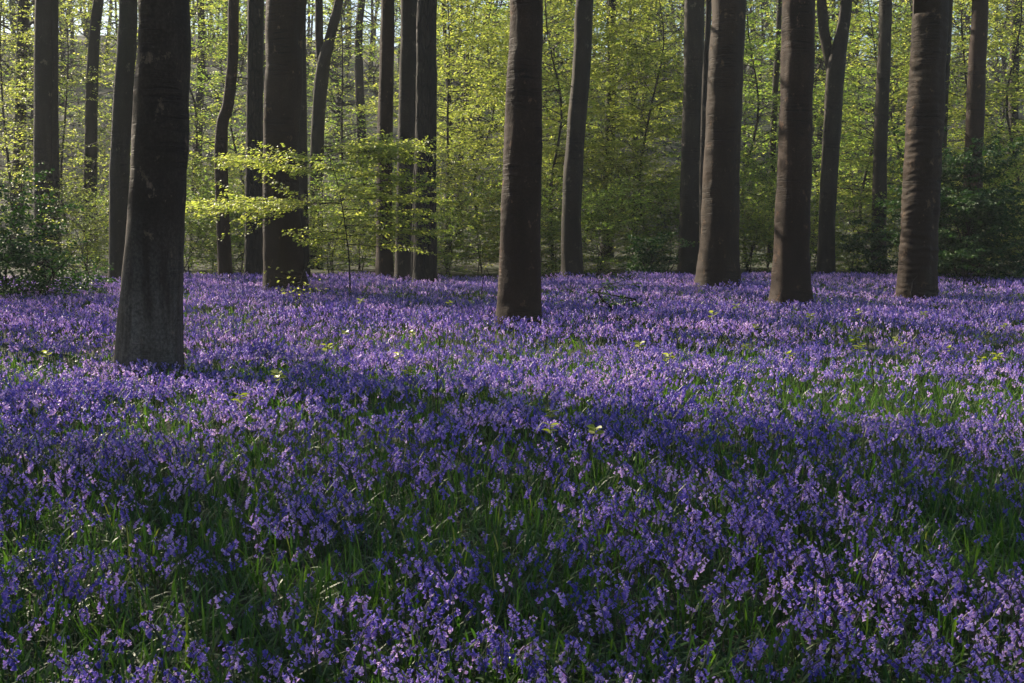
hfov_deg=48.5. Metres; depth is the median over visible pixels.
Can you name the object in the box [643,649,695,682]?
bluebell
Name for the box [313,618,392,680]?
bluebell
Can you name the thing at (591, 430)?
seedling
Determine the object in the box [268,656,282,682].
bluebell
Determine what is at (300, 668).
bluebell
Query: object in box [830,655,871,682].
bluebell
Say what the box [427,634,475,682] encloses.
bluebell
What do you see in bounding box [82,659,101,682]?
bluebell
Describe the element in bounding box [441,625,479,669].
bluebell
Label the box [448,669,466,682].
bluebell
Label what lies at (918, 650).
bluebell
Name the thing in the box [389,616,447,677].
bluebell
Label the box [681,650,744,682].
bluebell
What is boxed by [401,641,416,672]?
bluebell
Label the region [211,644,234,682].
bluebell
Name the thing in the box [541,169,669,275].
woodland shrub
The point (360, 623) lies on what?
bluebell
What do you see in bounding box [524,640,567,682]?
bluebell
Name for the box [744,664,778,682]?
bluebell
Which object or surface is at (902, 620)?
bluebell
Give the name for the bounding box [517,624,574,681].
bluebell
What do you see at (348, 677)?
bluebell
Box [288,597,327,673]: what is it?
bluebell
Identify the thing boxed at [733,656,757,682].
bluebell
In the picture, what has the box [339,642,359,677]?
bluebell
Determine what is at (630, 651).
bluebell
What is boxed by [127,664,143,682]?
bluebell
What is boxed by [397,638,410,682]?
bluebell
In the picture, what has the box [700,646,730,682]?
bluebell
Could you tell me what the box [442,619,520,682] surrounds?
bluebell
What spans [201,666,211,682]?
bluebell
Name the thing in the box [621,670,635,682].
bluebell
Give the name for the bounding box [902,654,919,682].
bluebell
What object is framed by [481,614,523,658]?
bluebell
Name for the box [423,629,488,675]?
bluebell
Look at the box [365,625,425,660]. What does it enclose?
bluebell
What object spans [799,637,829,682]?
bluebell
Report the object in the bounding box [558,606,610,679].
bluebell
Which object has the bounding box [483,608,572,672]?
bluebell
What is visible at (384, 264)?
woodland tree
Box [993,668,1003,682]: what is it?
bluebell
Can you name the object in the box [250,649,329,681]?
bluebell
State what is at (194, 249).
fallen branch
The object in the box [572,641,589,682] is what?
bluebell
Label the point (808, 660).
bluebell
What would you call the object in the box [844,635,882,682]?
bluebell
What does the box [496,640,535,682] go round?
bluebell
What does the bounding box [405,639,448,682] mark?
bluebell
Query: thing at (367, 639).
bluebell
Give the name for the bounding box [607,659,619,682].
bluebell
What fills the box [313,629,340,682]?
bluebell
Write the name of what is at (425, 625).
bluebell
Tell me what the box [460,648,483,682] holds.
bluebell
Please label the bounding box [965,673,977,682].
bluebell
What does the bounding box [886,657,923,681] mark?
bluebell
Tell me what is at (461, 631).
bluebell
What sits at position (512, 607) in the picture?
bluebell
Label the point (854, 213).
woodland shrub
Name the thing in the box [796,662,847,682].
bluebell
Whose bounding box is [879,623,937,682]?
bluebell
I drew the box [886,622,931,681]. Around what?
bluebell
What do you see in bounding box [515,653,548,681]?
bluebell
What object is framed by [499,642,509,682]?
bluebell
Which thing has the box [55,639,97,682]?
bluebell
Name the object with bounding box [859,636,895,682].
bluebell
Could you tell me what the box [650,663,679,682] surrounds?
bluebell
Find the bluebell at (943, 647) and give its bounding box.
[905,642,999,681]
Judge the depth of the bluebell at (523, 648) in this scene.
4.49 m
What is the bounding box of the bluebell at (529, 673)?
[521,660,541,680]
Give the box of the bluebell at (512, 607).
[508,604,551,669]
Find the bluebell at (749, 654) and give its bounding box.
[740,641,780,682]
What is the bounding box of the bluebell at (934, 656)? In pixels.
[921,645,940,679]
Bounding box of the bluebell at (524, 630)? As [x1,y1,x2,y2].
[518,614,537,670]
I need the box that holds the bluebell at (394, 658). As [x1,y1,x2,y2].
[391,647,424,682]
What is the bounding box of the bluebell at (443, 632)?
[433,625,495,681]
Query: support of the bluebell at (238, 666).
on the ground at (490, 269)
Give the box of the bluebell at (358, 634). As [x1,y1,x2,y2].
[329,630,371,682]
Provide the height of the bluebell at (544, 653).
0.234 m
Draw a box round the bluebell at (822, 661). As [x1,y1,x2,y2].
[800,659,824,679]
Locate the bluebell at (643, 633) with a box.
[594,617,659,676]
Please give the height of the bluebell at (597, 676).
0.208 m
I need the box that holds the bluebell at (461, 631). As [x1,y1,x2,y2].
[431,621,466,658]
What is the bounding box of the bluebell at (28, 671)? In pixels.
[16,668,50,682]
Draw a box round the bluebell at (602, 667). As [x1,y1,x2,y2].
[580,661,611,682]
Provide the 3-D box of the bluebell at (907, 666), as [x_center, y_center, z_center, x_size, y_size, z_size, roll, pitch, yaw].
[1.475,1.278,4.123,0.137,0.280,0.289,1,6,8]
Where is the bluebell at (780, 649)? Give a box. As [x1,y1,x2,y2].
[772,632,802,682]
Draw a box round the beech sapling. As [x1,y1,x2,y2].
[185,129,455,299]
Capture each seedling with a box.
[231,392,248,435]
[264,249,327,306]
[270,369,286,405]
[322,343,333,362]
[401,366,414,393]
[542,422,558,467]
[545,409,558,436]
[587,273,650,316]
[587,424,604,454]
[633,340,645,350]
[662,352,674,370]
[784,350,795,363]
[805,313,814,321]
[848,335,860,361]
[852,342,866,373]
[991,353,1002,382]
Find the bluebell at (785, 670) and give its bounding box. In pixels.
[772,666,814,682]
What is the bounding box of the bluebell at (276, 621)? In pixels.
[266,605,322,682]
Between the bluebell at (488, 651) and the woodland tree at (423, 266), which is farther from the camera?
the woodland tree at (423, 266)
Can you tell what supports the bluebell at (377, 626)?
on the ground at (490, 269)
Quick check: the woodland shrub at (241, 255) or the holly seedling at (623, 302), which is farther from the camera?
the woodland shrub at (241, 255)
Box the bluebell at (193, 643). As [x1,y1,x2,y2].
[190,639,254,682]
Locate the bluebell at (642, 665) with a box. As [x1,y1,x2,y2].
[632,658,646,682]
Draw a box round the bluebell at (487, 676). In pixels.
[475,652,489,682]
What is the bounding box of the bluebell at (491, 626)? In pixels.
[446,623,497,682]
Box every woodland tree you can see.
[2,0,67,258]
[9,0,58,275]
[52,0,92,276]
[60,0,113,263]
[81,0,137,280]
[189,0,228,226]
[189,0,238,279]
[206,0,263,281]
[298,14,310,277]
[306,0,372,268]
[343,0,375,229]
[365,0,398,281]
[393,0,461,284]
[410,0,437,288]
[437,0,474,248]
[450,0,482,245]
[555,0,592,278]
[591,0,633,256]
[604,8,645,233]
[677,0,704,274]
[699,0,711,246]
[746,0,781,258]
[813,0,878,280]
[859,0,900,273]
[898,0,967,256]
[958,0,987,276]
[993,0,1022,249]
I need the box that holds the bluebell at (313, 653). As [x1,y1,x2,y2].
[308,645,318,679]
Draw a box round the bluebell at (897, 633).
[843,625,903,681]
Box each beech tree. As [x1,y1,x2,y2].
[113,0,190,384]
[263,0,312,295]
[494,0,542,334]
[694,0,745,293]
[768,0,814,311]
[893,0,948,307]
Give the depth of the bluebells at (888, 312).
9.04 m
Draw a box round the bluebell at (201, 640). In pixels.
[184,638,224,679]
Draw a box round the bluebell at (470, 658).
[455,653,477,678]
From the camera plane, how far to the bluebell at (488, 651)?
4.43 m
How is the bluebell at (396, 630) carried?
on the ground at (490, 269)
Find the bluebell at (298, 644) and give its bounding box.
[270,629,313,676]
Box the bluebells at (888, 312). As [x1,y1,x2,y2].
[0,270,1023,682]
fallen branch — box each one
[40,233,85,298]
[184,223,215,270]
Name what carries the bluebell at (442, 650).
on the ground at (490, 269)
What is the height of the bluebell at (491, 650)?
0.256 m
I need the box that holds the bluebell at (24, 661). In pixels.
[2,645,31,682]
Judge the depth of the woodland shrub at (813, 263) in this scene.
37.62 m
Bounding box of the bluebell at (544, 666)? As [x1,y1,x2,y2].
[538,662,550,682]
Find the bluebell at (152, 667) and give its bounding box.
[140,656,190,680]
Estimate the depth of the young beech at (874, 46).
41.82 m
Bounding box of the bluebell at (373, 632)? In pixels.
[327,628,383,681]
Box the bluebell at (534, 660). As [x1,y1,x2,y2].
[525,652,539,675]
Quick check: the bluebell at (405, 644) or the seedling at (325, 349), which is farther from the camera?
the seedling at (325, 349)
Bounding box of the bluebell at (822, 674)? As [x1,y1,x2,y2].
[813,665,826,682]
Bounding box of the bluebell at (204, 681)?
[190,673,207,682]
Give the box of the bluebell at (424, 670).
[419,665,433,677]
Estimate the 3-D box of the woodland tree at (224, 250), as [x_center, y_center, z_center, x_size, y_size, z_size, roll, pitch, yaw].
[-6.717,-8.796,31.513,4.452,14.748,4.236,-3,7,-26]
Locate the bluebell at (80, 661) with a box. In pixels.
[71,653,124,678]
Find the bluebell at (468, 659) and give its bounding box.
[443,643,498,682]
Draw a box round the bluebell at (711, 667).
[689,645,731,678]
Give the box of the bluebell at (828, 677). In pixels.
[805,652,853,682]
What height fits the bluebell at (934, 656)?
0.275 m
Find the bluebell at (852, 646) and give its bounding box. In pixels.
[810,639,859,682]
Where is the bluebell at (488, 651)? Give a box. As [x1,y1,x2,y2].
[433,640,498,680]
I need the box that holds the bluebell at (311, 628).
[291,614,316,679]
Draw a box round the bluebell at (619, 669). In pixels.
[611,663,647,682]
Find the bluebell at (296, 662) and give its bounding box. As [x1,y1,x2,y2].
[290,651,305,682]
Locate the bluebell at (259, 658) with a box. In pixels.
[247,648,306,679]
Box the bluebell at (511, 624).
[509,622,584,682]
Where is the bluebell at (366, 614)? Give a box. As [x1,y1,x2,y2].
[309,595,370,674]
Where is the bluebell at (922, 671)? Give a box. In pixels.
[913,667,934,682]
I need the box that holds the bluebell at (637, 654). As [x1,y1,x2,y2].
[603,643,639,680]
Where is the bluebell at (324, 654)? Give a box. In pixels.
[321,650,338,674]
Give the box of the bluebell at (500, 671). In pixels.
[492,665,506,682]
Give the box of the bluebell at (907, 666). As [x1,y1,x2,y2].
[900,655,929,682]
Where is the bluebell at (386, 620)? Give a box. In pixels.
[368,614,408,682]
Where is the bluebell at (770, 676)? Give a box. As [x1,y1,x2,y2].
[742,663,780,682]
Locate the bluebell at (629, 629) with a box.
[597,621,634,668]
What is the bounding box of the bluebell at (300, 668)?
[281,653,310,682]
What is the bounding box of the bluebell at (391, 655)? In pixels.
[374,644,398,681]
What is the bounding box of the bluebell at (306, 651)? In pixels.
[303,645,321,675]
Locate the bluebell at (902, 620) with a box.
[882,611,979,682]
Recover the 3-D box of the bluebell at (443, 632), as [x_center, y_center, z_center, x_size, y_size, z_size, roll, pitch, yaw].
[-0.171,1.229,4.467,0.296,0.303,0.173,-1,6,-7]
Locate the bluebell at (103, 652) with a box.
[95,648,108,679]
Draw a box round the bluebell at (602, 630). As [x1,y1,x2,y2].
[568,619,635,674]
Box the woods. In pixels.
[0,0,1023,265]
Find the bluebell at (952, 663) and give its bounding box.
[945,656,959,682]
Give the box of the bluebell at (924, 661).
[859,642,937,682]
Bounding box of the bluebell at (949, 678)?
[940,672,953,682]
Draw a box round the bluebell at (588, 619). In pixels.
[538,613,590,672]
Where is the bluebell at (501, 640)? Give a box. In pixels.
[495,633,544,681]
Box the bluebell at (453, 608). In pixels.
[426,594,460,671]
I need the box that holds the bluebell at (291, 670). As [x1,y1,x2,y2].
[275,668,294,682]
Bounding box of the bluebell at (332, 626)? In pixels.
[329,625,398,673]
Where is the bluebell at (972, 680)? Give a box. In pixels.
[922,667,978,682]
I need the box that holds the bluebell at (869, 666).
[854,654,874,682]
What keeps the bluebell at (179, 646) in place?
on the ground at (490, 269)
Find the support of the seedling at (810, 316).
on the ground at (490, 269)
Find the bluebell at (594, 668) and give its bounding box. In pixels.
[586,659,598,682]
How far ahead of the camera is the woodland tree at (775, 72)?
46.06 m
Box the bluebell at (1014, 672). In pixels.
[984,667,1023,681]
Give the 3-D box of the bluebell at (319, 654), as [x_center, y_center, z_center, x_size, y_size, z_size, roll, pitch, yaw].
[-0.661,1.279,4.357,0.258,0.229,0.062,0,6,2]
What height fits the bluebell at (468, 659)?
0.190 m
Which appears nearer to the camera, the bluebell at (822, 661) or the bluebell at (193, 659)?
the bluebell at (822, 661)
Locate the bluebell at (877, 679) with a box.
[861,665,883,682]
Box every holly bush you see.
[0,162,87,302]
[0,218,119,301]
[16,237,113,290]
[615,231,694,279]
[835,216,899,276]
[875,130,1023,289]
[887,118,958,269]
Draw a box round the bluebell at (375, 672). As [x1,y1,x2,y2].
[371,663,389,680]
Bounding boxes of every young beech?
[0,0,105,266]
[0,0,137,253]
[89,0,263,266]
[187,0,312,248]
[263,0,400,248]
[342,0,557,249]
[436,0,594,253]
[449,0,663,267]
[504,0,683,263]
[545,0,759,231]
[658,0,859,266]
[740,0,904,259]
[811,0,986,266]
[814,0,1013,210]
[867,0,1023,203]
[898,0,1023,262]
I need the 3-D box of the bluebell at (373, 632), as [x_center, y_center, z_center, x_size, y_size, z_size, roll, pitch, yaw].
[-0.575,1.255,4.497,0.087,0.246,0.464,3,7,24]
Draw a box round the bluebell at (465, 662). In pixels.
[458,659,492,682]
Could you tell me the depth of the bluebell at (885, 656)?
4.32 m
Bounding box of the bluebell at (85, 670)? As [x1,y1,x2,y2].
[80,665,88,677]
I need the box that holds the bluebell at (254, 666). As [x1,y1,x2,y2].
[226,654,259,680]
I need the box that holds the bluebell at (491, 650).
[490,638,537,682]
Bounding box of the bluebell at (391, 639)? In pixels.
[367,630,424,679]
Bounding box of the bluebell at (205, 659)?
[191,651,207,682]
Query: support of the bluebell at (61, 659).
on the ground at (490, 269)
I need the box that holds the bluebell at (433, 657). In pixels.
[423,641,472,682]
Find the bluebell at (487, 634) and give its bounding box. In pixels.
[483,628,558,682]
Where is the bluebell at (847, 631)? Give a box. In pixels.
[793,613,889,682]
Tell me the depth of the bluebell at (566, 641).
4.41 m
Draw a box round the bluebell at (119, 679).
[109,670,122,682]
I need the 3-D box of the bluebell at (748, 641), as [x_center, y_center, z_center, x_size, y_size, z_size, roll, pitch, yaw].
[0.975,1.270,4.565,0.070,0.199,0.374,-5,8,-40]
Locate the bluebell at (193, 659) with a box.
[160,645,208,679]
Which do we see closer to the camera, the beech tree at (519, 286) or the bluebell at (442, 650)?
the bluebell at (442, 650)
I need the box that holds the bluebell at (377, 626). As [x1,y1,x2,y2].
[336,609,385,675]
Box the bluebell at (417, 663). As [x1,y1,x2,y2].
[415,652,423,679]
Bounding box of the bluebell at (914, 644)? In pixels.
[850,639,920,682]
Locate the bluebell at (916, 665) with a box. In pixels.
[897,653,925,682]
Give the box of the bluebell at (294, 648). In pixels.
[253,629,299,682]
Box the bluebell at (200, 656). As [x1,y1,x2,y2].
[188,644,208,682]
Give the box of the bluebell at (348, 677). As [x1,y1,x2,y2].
[341,665,356,682]
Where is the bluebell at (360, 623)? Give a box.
[353,612,401,674]
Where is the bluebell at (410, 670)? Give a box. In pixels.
[407,668,423,681]
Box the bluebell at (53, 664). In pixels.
[47,649,61,673]
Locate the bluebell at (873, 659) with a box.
[860,652,886,682]
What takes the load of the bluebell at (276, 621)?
on the ground at (490, 269)
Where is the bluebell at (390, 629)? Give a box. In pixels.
[380,625,405,672]
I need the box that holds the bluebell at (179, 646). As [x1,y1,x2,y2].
[168,628,185,682]
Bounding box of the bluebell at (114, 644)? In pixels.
[112,636,161,682]
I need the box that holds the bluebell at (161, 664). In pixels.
[153,654,206,679]
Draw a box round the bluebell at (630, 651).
[620,637,650,681]
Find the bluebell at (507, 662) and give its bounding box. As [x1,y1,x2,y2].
[471,651,515,682]
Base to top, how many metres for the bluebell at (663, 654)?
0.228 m
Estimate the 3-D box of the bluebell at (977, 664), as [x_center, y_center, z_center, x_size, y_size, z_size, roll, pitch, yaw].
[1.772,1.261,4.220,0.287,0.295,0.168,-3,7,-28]
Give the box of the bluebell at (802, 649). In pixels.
[780,645,810,674]
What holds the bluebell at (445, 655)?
on the ground at (490, 269)
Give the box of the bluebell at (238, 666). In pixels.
[226,651,243,680]
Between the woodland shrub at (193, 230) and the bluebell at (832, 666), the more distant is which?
the woodland shrub at (193, 230)
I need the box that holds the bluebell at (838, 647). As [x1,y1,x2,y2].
[828,642,872,682]
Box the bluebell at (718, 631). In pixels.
[667,627,724,682]
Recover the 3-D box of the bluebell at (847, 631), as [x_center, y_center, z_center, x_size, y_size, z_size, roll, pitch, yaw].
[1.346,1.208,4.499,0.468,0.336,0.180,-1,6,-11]
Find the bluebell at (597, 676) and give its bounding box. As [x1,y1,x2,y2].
[595,673,604,682]
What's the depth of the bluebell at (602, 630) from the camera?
4.59 m
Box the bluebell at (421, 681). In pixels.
[410,677,424,682]
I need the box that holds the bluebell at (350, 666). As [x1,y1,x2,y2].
[347,665,363,682]
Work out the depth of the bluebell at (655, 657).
4.27 m
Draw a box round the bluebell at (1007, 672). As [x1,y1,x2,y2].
[979,670,1016,682]
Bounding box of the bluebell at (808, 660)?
[801,651,827,682]
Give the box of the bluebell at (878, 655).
[868,649,938,682]
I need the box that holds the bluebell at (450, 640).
[435,634,483,681]
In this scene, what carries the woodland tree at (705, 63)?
on the ground at (490, 269)
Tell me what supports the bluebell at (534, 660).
on the ground at (490, 269)
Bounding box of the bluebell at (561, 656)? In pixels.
[548,644,570,682]
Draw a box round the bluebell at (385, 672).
[377,659,393,682]
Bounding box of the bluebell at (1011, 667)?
[965,644,1023,681]
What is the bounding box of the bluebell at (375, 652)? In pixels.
[370,644,383,679]
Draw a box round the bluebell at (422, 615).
[409,606,481,667]
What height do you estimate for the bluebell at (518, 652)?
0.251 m
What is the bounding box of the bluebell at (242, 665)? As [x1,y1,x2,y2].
[212,654,245,682]
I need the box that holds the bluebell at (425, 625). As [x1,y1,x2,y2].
[393,613,442,668]
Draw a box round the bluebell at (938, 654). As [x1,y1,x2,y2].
[927,641,943,676]
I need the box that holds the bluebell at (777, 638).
[774,624,812,681]
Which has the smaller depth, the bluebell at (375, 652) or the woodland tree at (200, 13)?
the bluebell at (375, 652)
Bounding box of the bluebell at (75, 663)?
[63,655,80,682]
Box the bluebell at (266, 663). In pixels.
[265,657,304,681]
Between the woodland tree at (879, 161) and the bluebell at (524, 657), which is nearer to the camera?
the bluebell at (524, 657)
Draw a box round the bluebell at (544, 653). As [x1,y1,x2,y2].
[511,647,551,682]
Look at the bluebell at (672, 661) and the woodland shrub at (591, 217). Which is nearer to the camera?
the bluebell at (672, 661)
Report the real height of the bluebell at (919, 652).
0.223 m
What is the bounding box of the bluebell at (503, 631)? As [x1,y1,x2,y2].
[499,628,549,667]
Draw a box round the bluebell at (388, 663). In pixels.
[363,656,449,682]
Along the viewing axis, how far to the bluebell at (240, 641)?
4.49 m
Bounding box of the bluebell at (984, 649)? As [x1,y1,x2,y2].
[952,633,986,682]
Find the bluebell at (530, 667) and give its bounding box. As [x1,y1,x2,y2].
[523,659,573,682]
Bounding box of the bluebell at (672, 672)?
[667,663,681,682]
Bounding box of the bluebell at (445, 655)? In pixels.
[441,643,455,681]
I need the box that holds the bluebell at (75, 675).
[66,664,83,682]
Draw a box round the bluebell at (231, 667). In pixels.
[225,659,238,681]
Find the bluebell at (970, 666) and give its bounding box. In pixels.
[943,657,978,682]
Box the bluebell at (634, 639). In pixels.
[632,630,641,667]
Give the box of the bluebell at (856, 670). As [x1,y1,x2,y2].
[851,661,861,682]
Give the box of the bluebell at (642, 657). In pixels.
[625,653,688,682]
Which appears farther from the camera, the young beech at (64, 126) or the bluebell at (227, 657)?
the young beech at (64, 126)
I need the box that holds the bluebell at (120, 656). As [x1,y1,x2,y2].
[114,637,154,682]
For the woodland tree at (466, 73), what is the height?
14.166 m
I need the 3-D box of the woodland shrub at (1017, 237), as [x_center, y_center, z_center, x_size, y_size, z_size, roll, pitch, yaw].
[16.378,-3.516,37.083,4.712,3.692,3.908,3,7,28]
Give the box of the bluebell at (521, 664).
[482,658,526,680]
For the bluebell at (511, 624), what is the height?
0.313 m
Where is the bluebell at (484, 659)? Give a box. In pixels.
[477,654,492,682]
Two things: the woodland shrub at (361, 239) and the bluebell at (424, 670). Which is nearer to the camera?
the bluebell at (424, 670)
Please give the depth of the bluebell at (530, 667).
4.16 m
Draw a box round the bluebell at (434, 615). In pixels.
[419,612,449,650]
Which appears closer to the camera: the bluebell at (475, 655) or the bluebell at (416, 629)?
the bluebell at (475, 655)
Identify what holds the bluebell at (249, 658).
on the ground at (490, 269)
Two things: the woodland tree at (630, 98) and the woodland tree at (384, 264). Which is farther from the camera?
the woodland tree at (630, 98)
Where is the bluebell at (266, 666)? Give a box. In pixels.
[261,662,279,675]
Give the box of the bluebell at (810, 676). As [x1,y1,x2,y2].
[783,660,817,682]
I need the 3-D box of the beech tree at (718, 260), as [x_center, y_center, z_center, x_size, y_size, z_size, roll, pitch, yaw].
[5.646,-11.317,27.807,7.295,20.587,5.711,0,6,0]
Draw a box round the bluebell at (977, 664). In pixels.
[968,655,990,681]
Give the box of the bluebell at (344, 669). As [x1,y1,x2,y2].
[342,665,359,680]
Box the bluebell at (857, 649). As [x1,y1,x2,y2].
[796,646,861,681]
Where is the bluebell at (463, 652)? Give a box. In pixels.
[455,638,471,682]
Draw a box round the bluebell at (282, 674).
[275,661,293,682]
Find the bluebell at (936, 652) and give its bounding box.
[929,643,976,682]
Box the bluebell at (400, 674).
[396,670,407,681]
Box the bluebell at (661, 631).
[648,617,690,679]
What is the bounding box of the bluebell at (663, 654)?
[655,646,667,671]
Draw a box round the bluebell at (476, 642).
[468,639,498,675]
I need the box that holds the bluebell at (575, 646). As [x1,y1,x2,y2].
[566,637,640,682]
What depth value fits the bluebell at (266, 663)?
4.25 m
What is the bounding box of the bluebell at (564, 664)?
[552,661,580,682]
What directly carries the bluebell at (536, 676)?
on the ground at (490, 269)
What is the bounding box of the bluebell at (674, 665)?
[663,659,677,674]
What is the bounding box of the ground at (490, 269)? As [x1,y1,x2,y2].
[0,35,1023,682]
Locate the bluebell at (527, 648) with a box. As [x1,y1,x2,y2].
[525,642,538,682]
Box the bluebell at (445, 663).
[432,637,462,675]
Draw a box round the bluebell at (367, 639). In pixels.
[363,632,409,681]
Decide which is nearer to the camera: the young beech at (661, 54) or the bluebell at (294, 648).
the bluebell at (294, 648)
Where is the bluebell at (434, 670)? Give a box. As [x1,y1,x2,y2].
[428,661,441,682]
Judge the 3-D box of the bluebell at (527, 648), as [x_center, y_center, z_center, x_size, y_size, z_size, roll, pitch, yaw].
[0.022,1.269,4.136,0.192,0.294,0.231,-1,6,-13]
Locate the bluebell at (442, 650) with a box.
[411,627,445,682]
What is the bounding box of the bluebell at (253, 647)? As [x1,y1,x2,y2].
[220,632,258,682]
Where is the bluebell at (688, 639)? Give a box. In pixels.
[659,624,720,682]
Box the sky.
[1,0,1023,59]
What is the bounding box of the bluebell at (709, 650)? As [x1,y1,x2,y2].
[691,644,740,682]
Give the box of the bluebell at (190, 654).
[188,647,251,682]
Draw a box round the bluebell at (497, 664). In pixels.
[482,651,505,682]
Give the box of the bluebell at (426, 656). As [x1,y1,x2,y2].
[399,654,438,678]
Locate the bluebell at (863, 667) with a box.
[862,662,877,679]
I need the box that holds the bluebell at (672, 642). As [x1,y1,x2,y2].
[646,631,681,682]
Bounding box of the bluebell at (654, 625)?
[653,619,703,671]
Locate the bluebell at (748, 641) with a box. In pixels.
[724,637,797,679]
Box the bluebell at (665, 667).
[661,664,673,682]
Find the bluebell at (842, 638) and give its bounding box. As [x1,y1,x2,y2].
[833,630,890,680]
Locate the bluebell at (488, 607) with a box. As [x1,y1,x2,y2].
[479,595,554,674]
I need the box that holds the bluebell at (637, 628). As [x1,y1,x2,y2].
[602,621,705,682]
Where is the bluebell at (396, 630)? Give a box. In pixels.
[383,619,463,677]
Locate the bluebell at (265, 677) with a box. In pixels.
[260,675,274,682]
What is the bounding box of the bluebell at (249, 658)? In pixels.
[222,648,311,682]
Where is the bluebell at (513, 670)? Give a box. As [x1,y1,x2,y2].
[489,642,534,680]
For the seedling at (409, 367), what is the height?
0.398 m
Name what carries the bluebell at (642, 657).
on the ground at (490, 269)
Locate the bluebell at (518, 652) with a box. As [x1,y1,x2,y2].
[509,647,521,680]
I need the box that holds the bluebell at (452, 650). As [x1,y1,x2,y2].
[409,645,476,682]
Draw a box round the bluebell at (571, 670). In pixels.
[567,665,594,682]
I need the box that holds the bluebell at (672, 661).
[664,656,687,682]
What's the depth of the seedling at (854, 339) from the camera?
14.23 m
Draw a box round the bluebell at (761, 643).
[738,638,765,682]
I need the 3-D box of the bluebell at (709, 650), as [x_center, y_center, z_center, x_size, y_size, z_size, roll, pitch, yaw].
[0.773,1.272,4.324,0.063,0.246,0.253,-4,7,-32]
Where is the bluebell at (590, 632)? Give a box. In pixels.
[546,614,594,679]
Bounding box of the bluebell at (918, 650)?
[917,643,926,667]
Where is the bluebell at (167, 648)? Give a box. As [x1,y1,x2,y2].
[162,627,177,682]
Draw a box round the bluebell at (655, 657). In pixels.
[651,650,692,682]
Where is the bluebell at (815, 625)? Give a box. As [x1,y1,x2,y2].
[772,610,823,682]
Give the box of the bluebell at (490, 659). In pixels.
[485,626,500,678]
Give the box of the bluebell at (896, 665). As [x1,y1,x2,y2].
[887,659,908,682]
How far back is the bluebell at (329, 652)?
4.27 m
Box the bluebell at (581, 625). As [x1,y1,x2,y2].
[558,617,588,673]
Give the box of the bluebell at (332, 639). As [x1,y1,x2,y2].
[326,627,391,682]
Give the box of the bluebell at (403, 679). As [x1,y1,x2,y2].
[397,672,447,682]
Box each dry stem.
[412,328,438,439]
[866,340,873,393]
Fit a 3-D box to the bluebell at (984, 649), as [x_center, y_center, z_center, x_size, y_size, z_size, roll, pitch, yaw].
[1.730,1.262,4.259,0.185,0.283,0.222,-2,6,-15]
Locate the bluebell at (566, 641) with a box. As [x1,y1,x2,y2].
[519,634,575,676]
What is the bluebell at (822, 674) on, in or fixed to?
on the ground at (490, 269)
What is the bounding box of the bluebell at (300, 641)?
[272,632,319,682]
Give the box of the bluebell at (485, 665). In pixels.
[459,656,486,682]
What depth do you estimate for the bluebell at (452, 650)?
4.45 m
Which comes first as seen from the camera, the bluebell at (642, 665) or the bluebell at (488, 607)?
the bluebell at (642, 665)
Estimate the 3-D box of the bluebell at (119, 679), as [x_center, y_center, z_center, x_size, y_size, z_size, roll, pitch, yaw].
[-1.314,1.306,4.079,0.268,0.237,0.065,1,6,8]
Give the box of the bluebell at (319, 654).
[310,649,371,682]
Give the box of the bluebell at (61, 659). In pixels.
[50,655,89,682]
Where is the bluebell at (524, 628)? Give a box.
[510,619,572,681]
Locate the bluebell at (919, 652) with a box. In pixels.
[900,638,958,682]
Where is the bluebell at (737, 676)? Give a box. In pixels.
[730,666,744,682]
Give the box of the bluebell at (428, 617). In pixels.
[420,597,457,671]
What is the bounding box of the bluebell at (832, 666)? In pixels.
[829,657,848,682]
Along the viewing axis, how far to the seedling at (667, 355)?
12.30 m
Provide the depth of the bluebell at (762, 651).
4.24 m
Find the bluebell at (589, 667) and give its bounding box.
[551,654,599,682]
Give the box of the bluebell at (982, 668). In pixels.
[978,663,1003,681]
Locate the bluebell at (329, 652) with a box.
[327,648,352,681]
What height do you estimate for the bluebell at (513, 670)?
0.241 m
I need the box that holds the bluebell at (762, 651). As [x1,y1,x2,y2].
[694,642,767,682]
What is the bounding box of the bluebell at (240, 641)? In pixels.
[223,638,267,677]
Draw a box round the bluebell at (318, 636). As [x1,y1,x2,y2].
[279,633,333,682]
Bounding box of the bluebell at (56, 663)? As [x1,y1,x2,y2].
[54,659,74,674]
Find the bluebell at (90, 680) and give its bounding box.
[82,671,96,682]
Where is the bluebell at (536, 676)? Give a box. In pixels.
[528,665,543,682]
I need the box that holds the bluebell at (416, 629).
[398,622,419,673]
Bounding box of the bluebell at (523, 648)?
[513,641,556,682]
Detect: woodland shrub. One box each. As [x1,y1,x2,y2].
[8,170,108,277]
[60,175,184,270]
[105,168,244,276]
[184,150,245,272]
[185,185,244,273]
[307,174,375,273]
[308,142,396,270]
[345,189,444,272]
[392,164,502,277]
[436,128,556,272]
[455,165,602,272]
[477,129,611,266]
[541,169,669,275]
[559,132,680,270]
[611,180,690,272]
[739,145,840,269]
[739,163,815,272]
[764,198,875,274]
[810,173,900,273]
[847,148,959,269]
[941,120,1023,271]
[956,186,1023,274]
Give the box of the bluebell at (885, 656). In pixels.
[852,653,887,674]
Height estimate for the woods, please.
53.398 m
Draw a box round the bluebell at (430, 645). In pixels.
[387,617,450,678]
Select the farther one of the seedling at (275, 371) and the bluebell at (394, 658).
the seedling at (275, 371)
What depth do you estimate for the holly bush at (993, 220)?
30.65 m
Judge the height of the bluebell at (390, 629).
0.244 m
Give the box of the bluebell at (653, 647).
[641,636,689,682]
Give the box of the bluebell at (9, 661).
[1,646,72,682]
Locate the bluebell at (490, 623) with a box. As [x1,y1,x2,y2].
[486,615,509,642]
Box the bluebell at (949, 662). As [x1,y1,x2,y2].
[937,648,951,677]
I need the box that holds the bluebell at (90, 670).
[86,662,102,680]

